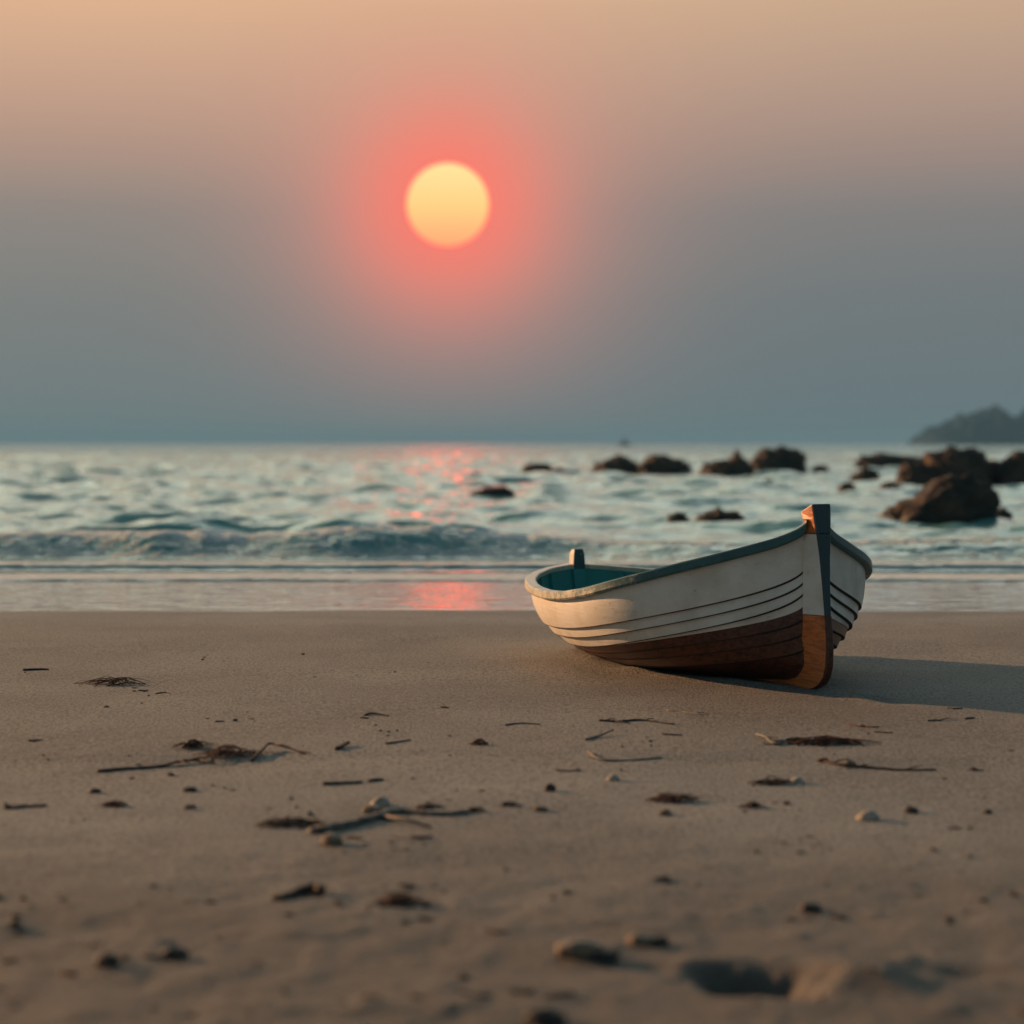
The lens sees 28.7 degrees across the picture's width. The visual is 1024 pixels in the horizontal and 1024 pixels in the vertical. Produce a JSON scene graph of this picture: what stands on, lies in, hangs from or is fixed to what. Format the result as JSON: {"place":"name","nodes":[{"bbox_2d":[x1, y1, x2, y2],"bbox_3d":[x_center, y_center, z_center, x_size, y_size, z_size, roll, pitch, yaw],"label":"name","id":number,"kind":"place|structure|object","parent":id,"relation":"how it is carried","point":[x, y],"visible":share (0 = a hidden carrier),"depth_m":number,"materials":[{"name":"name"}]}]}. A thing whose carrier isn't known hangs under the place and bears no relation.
{"place":"outdoors","nodes":[
{"label":"outdoors","id":0,"kind":"place"},
{"bbox_2d":[0,581,1023,1023],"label":"beach","id":1,"kind":"structure","parent":0,"point":[486,661],"depth_m":6.45,"materials":[{"name":"beige sand"}]},
{"bbox_2d":[4,804,46,808],"bbox_3d":[-1.611,0.974,6.620,0.138,0.016,0.023,-1,2,-19],"label":"driftwood stick","id":2,"kind":"object","parent":1,"relation":"on","point":[21,805],"visible":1,"depth_m":6.62,"materials":[{"name":"brown wood"}]},
{"bbox_2d":[22,668,48,670],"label":"driftwood stick","id":3,"kind":"object","parent":1,"relation":"on","point":[27,669],"visible":1,"depth_m":10.57,"materials":[{"name":"brown wood"}]},
{"bbox_2d":[88,788,101,792],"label":"pebble","id":4,"kind":"object","parent":1,"relation":"on","point":[93,790],"visible":1,"depth_m":6.89,"materials":[{"name":"stone"}]},
{"bbox_2d":[94,953,119,966],"bbox_3d":[-0.929,1.029,4.582,0.061,0.039,0.052,0,2,0],"label":"pebble","id":5,"kind":"object","parent":1,"relation":"on","point":[106,959],"visible":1,"depth_m":4.57,"materials":[{"name":"grey stone"}]},
{"bbox_2d":[96,800,129,806],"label":"seaweed clump","id":6,"kind":"object","parent":1,"relation":"on","point":[118,803],"visible":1,"depth_m":6.62,"materials":[{"name":"brown plant"}]},
{"bbox_2d":[74,676,160,686],"bbox_3d":[-1.962,0.840,9.967,0.452,0.041,0.244,0,2,0],"label":"seaweed clump","id":7,"kind":"object","parent":1,"relation":"on","point":[110,681],"visible":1,"depth_m":9.94,"materials":[{"name":"brown plant"}]},
{"bbox_2d":[96,757,215,771],"bbox_3d":[-1.304,0.945,7.416,0.449,0.025,0.141,-1,2,-34],"label":"stick","id":8,"kind":"object","parent":1,"relation":"on","point":[145,767],"visible":1,"depth_m":7.43,"materials":[{"name":"brown wood"}]},
{"bbox_2d":[160,945,189,958],"bbox_3d":[-0.786,1.029,4.662,0.068,0.037,0.056,0,2,0],"label":"pebble","id":9,"kind":"object","parent":1,"relation":"on","point":[175,952],"visible":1,"depth_m":4.65,"materials":[{"name":"grey stone"}]},
{"bbox_2d":[183,786,196,791],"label":"pebble","id":10,"kind":"object","parent":1,"relation":"on","point":[189,789],"visible":1,"depth_m":6.91,"materials":[{"name":"grey stone"}]},
{"bbox_2d":[184,804,195,808],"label":"pebble","id":11,"kind":"object","parent":1,"relation":"on","point":[190,806],"visible":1,"depth_m":6.57,"materials":[{"name":"stone"}]},
{"bbox_2d":[170,739,219,748],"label":"seaweed clump","id":12,"kind":"object","parent":1,"relation":"on","point":[190,744],"visible":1,"depth_m":7.81,"materials":[{"name":"brown plant"}]},
{"bbox_2d":[187,744,280,759],"bbox_3d":[-1.060,0.911,7.653,0.340,0.042,0.190,-1,2,-17],"label":"seaweed clump","id":13,"kind":"object","parent":1,"relation":"on","point":[220,751],"visible":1,"depth_m":7.64,"materials":[{"name":"brown plant"}]},
{"bbox_2d":[251,742,311,760],"bbox_3d":[-0.875,0.920,7.662,0.225,0.043,0.225,0,2,0],"label":"seaweed stalk","id":14,"kind":"object","parent":1,"relation":"on","point":[265,746],"visible":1,"depth_m":7.69,"materials":[{"name":"brown plant"}]},
{"bbox_2d":[254,816,328,828],"bbox_3d":[-0.683,0.971,6.279,0.217,0.029,0.164,1,2,27],"label":"seaweed clump","id":15,"kind":"object","parent":1,"relation":"on","point":[288,820],"visible":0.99,"depth_m":6.28,"materials":[{"name":"brown plant"}]},
{"bbox_2d":[271,881,325,900],"bbox_3d":[-0.576,1.013,5.327,0.156,0.038,0.072,-1,2,-31],"label":"bark piece","id":16,"kind":"object","parent":1,"relation":"on","point":[317,887],"visible":1,"depth_m":5.33,"materials":[{"name":"brown wood"}]},
{"bbox_2d":[321,832,342,845],"bbox_3d":[-0.534,0.981,5.958,0.060,0.050,0.058,-2,3,-40],"label":"pebble","id":17,"kind":"object","parent":1,"relation":"on","point":[332,839],"visible":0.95,"depth_m":5.94,"materials":[{"name":"grey stone"}]},
{"bbox_2d":[322,780,362,784],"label":"driftwood stick","id":18,"kind":"object","parent":1,"relation":"on","point":[338,782],"visible":1,"depth_m":7.01,"materials":[{"name":"brown wood"}]},
{"bbox_2d":[335,741,349,749],"bbox_3d":[-0.660,0.911,7.797,0.024,0.021,0.159,0,2,12],"label":"bark piece","id":19,"kind":"object","parent":1,"relation":"on","point":[341,746],"visible":1,"depth_m":7.77,"materials":[{"name":"brown wood"}]},
{"bbox_2d":[307,807,430,833],"bbox_3d":[-0.480,0.976,6.280,0.375,0.036,0.321,-1,2,-20],"label":"driftwood stick","id":20,"kind":"object","parent":1,"relation":"on","point":[388,814],"visible":0.99,"depth_m":6.25,"materials":[{"name":"brown wood"}]},
{"bbox_2d":[362,804,383,812],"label":"pebble","id":21,"kind":"object","parent":1,"relation":"on","point":[371,808],"visible":0.78,"depth_m":6.47,"materials":[{"name":"beige stone"}]},
{"bbox_2d":[367,778,383,781],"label":"driftwood stick","id":22,"kind":"object","parent":1,"relation":"on","point":[372,779],"visible":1,"depth_m":7.08,"materials":[{"name":"brown wood"}]},
{"bbox_2d":[364,712,388,715],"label":"driftwood stick","id":23,"kind":"object","parent":1,"relation":"on","point":[366,714],"visible":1,"depth_m":8.78,"materials":[{"name":"brown wood"}]},
{"bbox_2d":[370,796,390,806],"bbox_3d":[-0.437,0.956,6.614,0.074,0.031,0.059,-7,9,-23],"label":"shell","id":24,"kind":"object","parent":1,"relation":"on","point":[382,801],"visible":0.94,"depth_m":6.60},
{"bbox_2d":[385,739,410,743],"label":"driftwood stick","id":25,"kind":"object","parent":1,"relation":"on","point":[397,741],"visible":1,"depth_m":7.94,"materials":[{"name":"brown wood"}]},
{"bbox_2d":[367,891,438,906],"bbox_3d":[-0.284,1.011,5.250,0.191,0.034,0.124,0,2,0],"label":"seaweed clump","id":26,"kind":"object","parent":1,"relation":"on","point":[392,899],"visible":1,"depth_m":5.23,"materials":[{"name":"brown plant"}]},
{"bbox_2d":[414,801,445,808],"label":"seaweed clump","id":27,"kind":"object","parent":1,"relation":"on","point":[425,805],"visible":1,"depth_m":6.55,"materials":[{"name":"brown plant"}]},
{"bbox_2d":[401,807,468,815],"bbox_3d":[-0.258,0.970,6.450,0.234,0.022,0.069,0,2,7],"label":"driftwood stick","id":28,"kind":"object","parent":1,"relation":"on","point":[429,812],"visible":1,"depth_m":6.43,"materials":[{"name":"brown wood"}]},
{"bbox_2d":[464,806,485,811],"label":"seaweed clump","id":29,"kind":"object","parent":1,"relation":"on","point":[474,809],"visible":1,"depth_m":6.48,"materials":[{"name":"brown plant"}]},
{"bbox_2d":[468,738,492,745],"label":"seaweed clump","id":30,"kind":"object","parent":1,"relation":"on","point":[479,742],"visible":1,"depth_m":7.87,"materials":[{"name":"brown plant"}]},
{"bbox_2d":[497,800,522,806],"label":"seaweed clump","id":31,"kind":"object","parent":1,"relation":"on","point":[508,804],"visible":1,"depth_m":6.58,"materials":[{"name":"brown plant"}]},
{"bbox_2d":[0,644,1023,1019],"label":"beach litter","id":32,"kind":"object","parent":1,"relation":"on","point":[458,976],"visible":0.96,"depth_m":5.07,"materials":[{"name":"brown"}]},
{"bbox_2d":[505,722,540,725],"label":"driftwood stick","id":33,"kind":"object","parent":1,"relation":"on","point":[521,723],"visible":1,"depth_m":8.46,"materials":[{"name":"brown wood"}]},
{"bbox_2d":[532,806,547,810],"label":"pebble","id":34,"kind":"object","parent":1,"relation":"on","point":[539,808],"visible":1,"depth_m":6.49,"materials":[{"name":"grey stone"}]},
{"bbox_2d":[522,1006,566,1023],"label":"pebble","id":35,"kind":"object","parent":1,"relation":"on","point":[547,1015],"visible":1,"depth_m":4.11,"materials":[{"name":"stone"}]},
{"bbox_2d":[544,783,555,790],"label":"pebble","id":36,"kind":"object","parent":1,"relation":"on","point":[550,787],"visible":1,"depth_m":6.85,"materials":[{"name":"grey stone"}]},
{"bbox_2d":[555,769,576,771],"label":"driftwood stick","id":37,"kind":"object","parent":1,"relation":"on","point":[564,770],"visible":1,"depth_m":7.28,"materials":[{"name":"brown wood"}]},
{"bbox_2d":[555,938,604,959],"bbox_3d":[0.160,1.031,4.690,0.117,0.060,0.070,0,2,0],"label":"pebble","id":38,"kind":"object","parent":1,"relation":"on","point":[576,948],"visible":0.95,"depth_m":4.67,"materials":[{"name":"grey stone"}]},
{"bbox_2d":[584,729,613,740],"bbox_3d":[0.355,0.899,8.060,0.017,0.019,0.251,1,2,31],"label":"driftwood stick","id":39,"kind":"object","parent":1,"relation":"on","point":[596,736],"visible":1,"depth_m":8.04,"materials":[{"name":"brown wood"}]},
{"bbox_2d":[593,948,619,962],"bbox_3d":[0.220,1.037,4.662,0.064,0.038,0.048,0,2,0],"label":"pebble","id":40,"kind":"object","parent":1,"relation":"on","point":[606,955],"visible":1,"depth_m":4.65,"materials":[{"name":"grey stone"}]},
{"bbox_2d":[607,774,619,780],"bbox_3d":[0.357,0.941,7.082,0.050,0.022,0.040,-7,7,-11],"label":"shell","id":41,"kind":"object","parent":1,"relation":"on","point":[613,777],"visible":1,"depth_m":7.07},
{"bbox_2d":[587,751,662,760],"bbox_3d":[0.407,0.926,7.556,0.298,0.016,0.146,1,2,18],"label":"driftwood stick","id":42,"kind":"object","parent":1,"relation":"on","point":[594,756],"visible":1,"depth_m":7.53,"materials":[{"name":"brown wood"}]},
{"bbox_2d":[598,718,674,724],"bbox_3d":[0.529,0.891,8.530,0.320,0.015,0.170,0,2,0],"label":"driftwood stick","id":43,"kind":"object","parent":1,"relation":"on","point":[609,720],"visible":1,"depth_m":8.53,"materials":[{"name":"brown wood"}]},
{"bbox_2d":[626,933,652,945],"bbox_3d":[0.308,1.030,4.803,0.068,0.037,0.048,0,2,0],"label":"pebble","id":44,"kind":"object","parent":1,"relation":"on","point":[639,939],"visible":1,"depth_m":4.79,"materials":[{"name":"grey stone"}]},
{"bbox_2d":[651,935,669,945],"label":"pebble","id":45,"kind":"object","parent":1,"relation":"on","point":[659,940],"visible":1,"depth_m":4.79,"materials":[{"name":"stone"}]},
{"bbox_2d":[658,809,672,815],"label":"pebble","id":46,"kind":"object","parent":1,"relation":"on","point":[664,812],"visible":1,"depth_m":6.44,"materials":[{"name":"grey stone"}]},
{"bbox_2d":[661,733,681,734],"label":"driftwood stick","id":47,"kind":"object","parent":1,"relation":"on","point":[669,734],"visible":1,"depth_m":8.12,"materials":[{"name":"brown wood"}]},
{"bbox_2d":[666,709,703,714],"bbox_3d":[0.781,0.885,8.866,0.069,0.014,0.209,-2,3,-39],"label":"driftwood stick","id":48,"kind":"object","parent":1,"relation":"on","point":[684,711],"visible":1,"depth_m":8.85,"materials":[{"name":"brown wood"}]},
{"bbox_2d":[644,792,726,802],"bbox_3d":[0.581,0.953,6.693,0.277,0.028,0.120,0,2,0],"label":"seaweed clump","id":49,"kind":"object","parent":1,"relation":"on","point":[674,798],"visible":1,"depth_m":6.68,"materials":[{"name":"brown plant"}]},
{"bbox_2d":[525,504,871,688],"bbox_3d":[0.957,0.414,10.892,1.626,0.988,2.764,-1,2,-25],"label":"rowing boat","id":50,"kind":"object","parent":1,"relation":"on","point":[785,608],"visible":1,"depth_m":9.90,"materials":[{"name":"white paint"}]},
{"bbox_2d":[739,801,764,808],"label":"seaweed clump","id":51,"kind":"object","parent":1,"relation":"on","point":[749,804],"visible":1,"depth_m":6.57,"materials":[{"name":"brown plant"}]},
{"bbox_2d":[748,776,792,785],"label":"seaweed clump","id":52,"kind":"object","parent":1,"relation":"on","point":[770,782],"visible":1,"depth_m":7.04,"materials":[{"name":"brown plant"}]},
{"bbox_2d":[756,733,793,744],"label":"seaweed stalk","id":53,"kind":"object","parent":1,"relation":"on","point":[767,738],"visible":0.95,"depth_m":7.93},
{"bbox_2d":[791,776,803,783],"bbox_3d":[1.010,0.950,7.083,0.051,0.023,0.064,6,11,32],"label":"shell","id":54,"kind":"object","parent":1,"relation":"on","point":[797,780],"visible":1,"depth_m":7.07},
{"bbox_2d":[799,902,820,912],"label":"pebble","id":55,"kind":"object","parent":1,"relation":"on","point":[810,907],"visible":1,"depth_m":5.15,"materials":[{"name":"grey stone"}]},
{"bbox_2d":[762,735,882,747],"bbox_3d":[1.218,0.902,7.906,0.466,0.031,0.267,-1,2,-21],"label":"seaweed clump","id":56,"kind":"object","parent":1,"relation":"on","point":[826,739],"visible":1,"depth_m":7.89,"materials":[{"name":"brown plant"}]},
{"bbox_2d":[843,760,856,764],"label":"pebble","id":57,"kind":"object","parent":1,"relation":"on","point":[850,762],"visible":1,"depth_m":7.40,"materials":[{"name":"grey stone"}]},
{"bbox_2d":[845,722,879,727],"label":"driftwood stick","id":58,"kind":"object","parent":1,"relation":"on","point":[861,725],"visible":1,"depth_m":8.40,"materials":[{"name":"brown wood"}]},
{"bbox_2d":[855,810,879,820],"bbox_3d":[1.133,0.967,6.386,0.081,0.030,0.064,-6,5,12],"label":"shell","id":59,"kind":"object","parent":1,"relation":"on","point":[868,815],"visible":1,"depth_m":6.37},
{"bbox_2d":[816,758,935,770],"bbox_3d":[1.341,0.938,7.417,0.449,0.017,0.151,1,2,29],"label":"seaweed stalk","id":60,"kind":"object","parent":1,"relation":"on","point":[858,766],"visible":1,"depth_m":7.37,"materials":[{"name":"brown plant"}]},
{"bbox_2d":[904,806,918,813],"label":"pebble","id":61,"kind":"object","parent":1,"relation":"on","point":[912,810],"visible":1,"depth_m":6.50,"materials":[{"name":"stone"}]},
{"bbox_2d":[928,718,948,720],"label":"driftwood stick","id":62,"kind":"object","parent":1,"relation":"on","point":[937,719],"visible":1,"depth_m":8.60,"materials":[{"name":"brown wood"}]},
{"bbox_2d":[968,767,982,770],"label":"seaweed clump","id":63,"kind":"object","parent":1,"relation":"on","point":[974,769],"visible":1,"depth_m":7.33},
{"bbox_2d":[983,809,991,813],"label":"pebble","id":64,"kind":"object","parent":1,"relation":"on","point":[987,811],"visible":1,"depth_m":6.50,"materials":[{"name":"brown stone"}]},
{"bbox_2d":[0,443,1023,581],"bbox_3d":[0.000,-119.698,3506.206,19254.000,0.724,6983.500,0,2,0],"label":"sea","id":65,"kind":"structure","parent":0,"point":[404,512],"depth_m":34.26,"materials":[{"name":"liquid"}]},
{"bbox_2d":[469,486,515,496],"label":"sea rock","id":66,"kind":"object","parent":65,"relation":"in","point":[497,491],"visible":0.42,"depth_m":43.15,"materials":[{"name":"stone"}]},
{"bbox_2d":[520,462,552,472],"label":"sea rock","id":67,"kind":"object","parent":65,"relation":"in","point":[534,467],"visible":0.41,"depth_m":78.21,"materials":[{"name":"stone"}]},
{"bbox_2d":[552,467,566,472],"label":"sea rock","id":68,"kind":"object","parent":65,"relation":"on","point":[560,469],"visible":0.42,"depth_m":78.19,"materials":[{"name":"grey stone"}]},
{"bbox_2d":[589,454,639,474],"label":"sea rock","id":69,"kind":"object","parent":65,"relation":"in","point":[620,463],"visible":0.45,"depth_m":75.82,"materials":[{"name":"brown stone"}]},
{"bbox_2d":[618,440,631,445],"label":"ship","id":70,"kind":"object","parent":65,"relation":"on","point":[623,442],"visible":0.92,"depth_m":898.71,"materials":[{"name":"paint"}]},
{"bbox_2d":[637,454,692,474],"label":"sea rock","id":71,"kind":"object","parent":65,"relation":"in","point":[663,464],"visible":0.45,"depth_m":78.15,"materials":[{"name":"brown stone"}]},
{"bbox_2d":[667,511,689,521],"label":"sea rock","id":72,"kind":"object","parent":65,"relation":"on","point":[678,516],"visible":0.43,"depth_m":30.88,"materials":[{"name":"brown stone"}]},
{"bbox_2d":[694,507,744,521],"bbox_3d":[3.221,0.112,31.089,0.790,0.396,0.679,0,2,0],"label":"sea rock","id":73,"kind":"object","parent":65,"relation":"in","point":[717,514],"visible":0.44,"depth_m":30.90,"materials":[{"name":"brown stone"}]},
{"bbox_2d":[698,449,755,475],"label":"sea rock","id":74,"kind":"object","parent":65,"relation":"in","point":[736,463],"visible":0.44,"depth_m":73.59,"materials":[{"name":"stone"}]},
{"bbox_2d":[763,478,774,482],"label":"sea rock","id":75,"kind":"object","parent":65,"relation":"in","point":[768,480],"visible":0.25,"depth_m":58.21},
{"bbox_2d":[751,445,807,473],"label":"sea rock","id":76,"kind":"object","parent":65,"relation":"in","point":[781,457],"visible":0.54,"depth_m":78.17,"materials":[{"name":"stone"}]},
{"bbox_2d":[812,465,829,472],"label":"sea rock","id":77,"kind":"object","parent":65,"relation":"in","point":[820,469],"visible":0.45,"depth_m":78.17,"materials":[{"name":"brown stone"}]},
{"bbox_2d":[837,482,856,491],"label":"sea rock","id":78,"kind":"object","parent":65,"relation":"in","point":[846,486],"visible":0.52,"depth_m":51.06,"materials":[{"name":"stone"}]},
{"bbox_2d":[850,467,880,480],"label":"sea rock","id":79,"kind":"object","parent":65,"relation":"in","point":[865,474],"visible":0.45,"depth_m":62.54,"materials":[{"name":"brown stone"}]},
{"bbox_2d":[879,481,900,488],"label":"sea rock","id":80,"kind":"object","parent":65,"relation":"in","point":[889,485],"visible":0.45,"depth_m":51.06,"materials":[{"name":"stone"}]},
{"bbox_2d":[854,450,940,467],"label":"sea rock","id":81,"kind":"object","parent":65,"relation":"in","point":[880,460],"visible":0.42,"depth_m":96.28,"materials":[{"name":"brown stone"}]},
{"bbox_2d":[894,461,942,485],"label":"sea rock","id":82,"kind":"object","parent":65,"relation":"in","point":[921,473],"visible":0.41,"depth_m":55.56,"materials":[{"name":"stone"}]},
{"bbox_2d":[875,472,1000,524],"bbox_3d":[6.561,-0.020,30.986,1.956,1.212,1.359,0,2,0],"label":"sea rock","id":83,"kind":"object","parent":65,"relation":"in","point":[966,498],"visible":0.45,"depth_m":30.50,"materials":[{"name":"brown stone"}]},
{"bbox_2d":[924,446,994,485],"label":"sea rock","id":84,"kind":"object","parent":65,"relation":"in","point":[953,460],"visible":0.42,"depth_m":55.65,"materials":[{"name":"stone"}]},
{"bbox_2d":[905,404,1023,444],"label":"island","id":85,"kind":"structure","parent":65,"relation":"on","point":[995,424],"depth_m":1456.57,"materials":[{"name":"grey stone"}]},
{"bbox_2d":[991,458,1001,484],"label":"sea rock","id":86,"kind":"object","parent":65,"relation":"in","point":[995,463],"visible":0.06,"depth_m":56.84,"materials":[{"name":"stone"}]},
{"bbox_2d":[998,506,1012,519],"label":"sea rock","id":87,"kind":"object","parent":65,"relation":"in","point":[1005,513],"visible":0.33,"depth_m":31.66,"materials":[{"name":"brown stone"}]},
{"bbox_2d":[994,450,1023,485],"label":"sea rock","id":88,"kind":"object","parent":65,"relation":"in","point":[1009,470],"visible":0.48,"depth_m":55.59,"materials":[{"name":"stone"}]},
{"bbox_2d":[0,0,1023,442],"label":"sky","id":89,"kind":"structure","parent":0,"point":[222,221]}
]}

